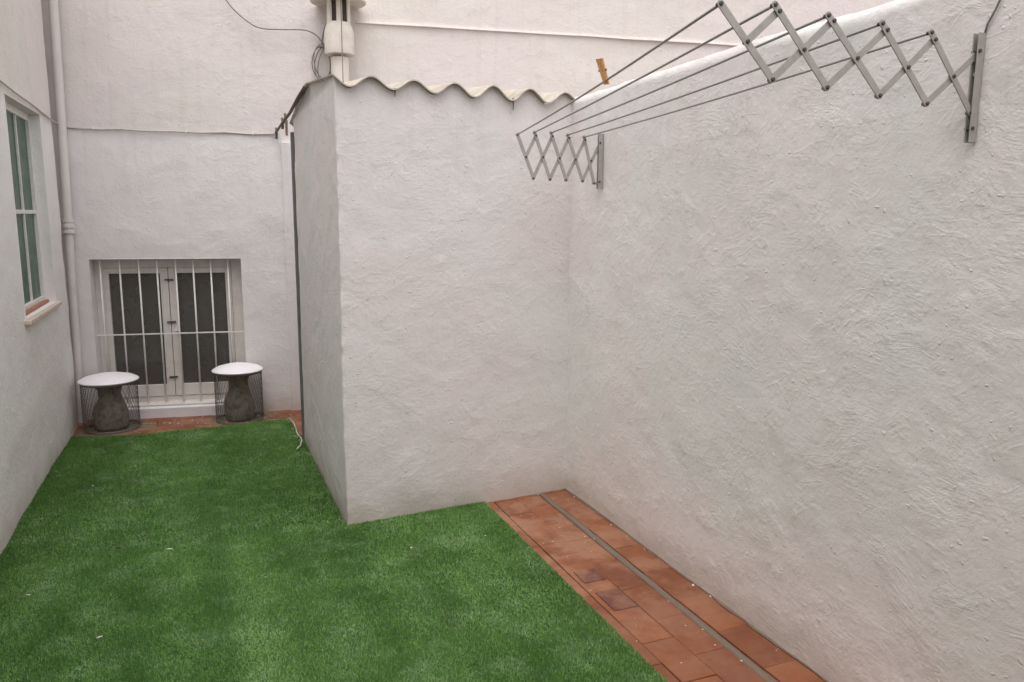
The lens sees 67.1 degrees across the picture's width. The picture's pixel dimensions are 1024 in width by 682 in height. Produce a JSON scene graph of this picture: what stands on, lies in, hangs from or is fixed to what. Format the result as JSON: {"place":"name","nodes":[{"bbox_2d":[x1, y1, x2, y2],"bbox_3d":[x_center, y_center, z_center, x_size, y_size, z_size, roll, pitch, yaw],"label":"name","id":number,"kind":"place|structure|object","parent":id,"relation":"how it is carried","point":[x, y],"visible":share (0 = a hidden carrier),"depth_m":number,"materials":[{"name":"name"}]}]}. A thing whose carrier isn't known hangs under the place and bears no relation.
{"place":"outdoors","nodes":[
{"label":"outdoors","id":0,"kind":"place"},
{"bbox_2d":[73,410,825,681],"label":"terracotta paving","id":1,"kind":"structure","parent":0,"point":[666,643],"depth_m":3.23,"materials":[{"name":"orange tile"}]},
{"bbox_2d":[77,372,140,433],"bbox_3d":[-2.933,0.434,5.640,0.400,0.408,0.400,-3,10,-22],"label":"wire stool","id":2,"kind":"object","parent":1,"relation":"on","point":[110,412],"visible":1,"depth_m":5.56,"materials":[{"name":"stone"}]},
{"bbox_2d":[212,362,263,423],"bbox_3d":[-2.089,0.383,5.905,0.372,0.434,0.372,-3,10,-22],"label":"wire stool","id":3,"kind":"object","parent":1,"relation":"on","point":[239,404],"visible":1,"depth_m":5.83,"materials":[{"name":"stone"}]},
{"bbox_2d":[0,418,668,681],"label":"artificial turf","id":4,"kind":"structure","parent":1,"relation":"on","point":[271,566],"depth_m":3.26,"materials":[{"name":"green plastic"}]},
{"bbox_2d":[287,414,302,448],"bbox_3d":[-1.545,0.641,5.499,0.062,0.045,0.873,-3,10,-20],"label":"frayed thread","id":5,"kind":"object","parent":4,"relation":"on","point":[297,434],"visible":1,"depth_m":5.50},
{"bbox_2d":[289,73,574,524],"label":"shed","id":6,"kind":"structure","parent":1,"relation":"on","point":[432,233],"depth_m":3.99,"materials":[{"name":"paint"}]},
{"bbox_2d":[275,84,307,138],"bbox_3d":[-1.471,-1.479,5.079,0.026,0.145,1.750,-3,10,-22],"label":"iron bar","id":7,"kind":"object","parent":6,"relation":"attached to","point":[299,96],"visible":0.96,"depth_m":4.91,"materials":[{"name":"grey metal"}]},
{"bbox_2d":[285,120,287,135],"bbox_3d":[-1.523,-1.440,5.215,0.013,0.102,0.026,2,9,10],"label":"clothes peg","id":8,"kind":"object","parent":7,"relation":"hanging from","point":[286,127],"visible":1,"depth_m":5.21,"materials":[{"name":"brown wood"}]},
{"bbox_2d":[310,0,365,82],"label":"roof vent","id":9,"kind":"object","parent":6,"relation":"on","point":[339,41],"visible":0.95,"depth_m":5.67,"materials":[{"name":"beige paint"}]},
{"bbox_2d":[135,415,776,662],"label":"paint flecks","id":10,"kind":"object","parent":1,"relation":"on","point":[552,541],"visible":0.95,"depth_m":3.30,"materials":[{"name":"paint"}]},
{"bbox_2d":[539,493,775,681],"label":"mortar strip","id":11,"kind":"object","parent":1,"relation":"on","point":[708,630],"visible":1,"depth_m":3.21,"materials":[{"name":"grey concrete"}]},
{"bbox_2d":[564,488,828,681],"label":"wall foot crack","id":12,"kind":"structure","parent":1,"relation":"on","point":[736,614],"depth_m":3.13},
{"bbox_2d":[565,0,1023,681],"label":"boundary wall","id":13,"kind":"structure","parent":1,"relation":"on","point":[795,420],"depth_m":2.55,"materials":[{"name":"paint"}]},
{"bbox_2d":[516,0,985,188],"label":"drying rack","id":14,"kind":"object","parent":13,"relation":"attached to","point":[971,101],"visible":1,"depth_m":1.96,"materials":[{"name":"grey metal"}]},
{"bbox_2d":[596,58,609,84],"bbox_3d":[0.283,-0.840,2.407,0.050,0.080,0.024,-3,10,-22],"label":"clothes peg","id":15,"kind":"object","parent":14,"relation":"attached to","point":[602,70],"visible":1,"depth_m":2.40,"materials":[{"name":"brown wood"}]},
{"bbox_2d":[984,0,1000,32],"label":"cord","id":16,"kind":"object","parent":13,"relation":"attached to","point":[992,15],"visible":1,"depth_m":1.95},
{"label":"ground","id":17,"kind":"structure","parent":0,"visible":0},
{"bbox_2d":[0,0,77,554],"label":"side building","id":18,"kind":"structure","parent":17,"relation":"on","point":[38,421],"depth_m":4.60,"materials":[{"name":"paint"}]},
{"bbox_2d":[5,101,61,324],"bbox_3d":[-2.902,-0.773,4.623,0.126,1.232,1.070,-3,10,-22],"label":"window","id":19,"kind":"structure","parent":18,"relation":"in","point":[16,117],"depth_m":4.77,"materials":[{"name":"white paint"}]},
{"bbox_2d":[41,0,893,419],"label":"building","id":20,"kind":"structure","parent":17,"relation":"on","point":[185,264],"depth_m":5.91,"materials":[{"name":"paint"}]},
{"bbox_2d":[48,0,85,422],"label":"drain pipe","id":21,"kind":"object","parent":20,"relation":"attached to","point":[67,225],"visible":0.98,"depth_m":5.54,"materials":[{"name":"white paint"}]},
{"bbox_2d":[0,80,274,134],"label":"wall cable","id":22,"kind":"object","parent":20,"relation":"attached to","point":[40,111],"depth_m":5.63,"materials":[{"name":"white paint"}]},
{"bbox_2d":[93,258,245,418],"bbox_3d":[-2.620,-0.013,5.995,1.087,1.249,0.203,-2,9,-13],"label":"window","id":23,"kind":"structure","parent":20,"relation":"in","point":[109,267],"depth_m":6.03,"materials":[{"name":"beige paint"}]},
{"bbox_2d":[226,0,330,78],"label":"coiled cable","id":24,"kind":"object","parent":20,"relation":"attached to","point":[321,45],"visible":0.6,"depth_m":5.80,"materials":[{"name":"grey plastic"}]}
]}

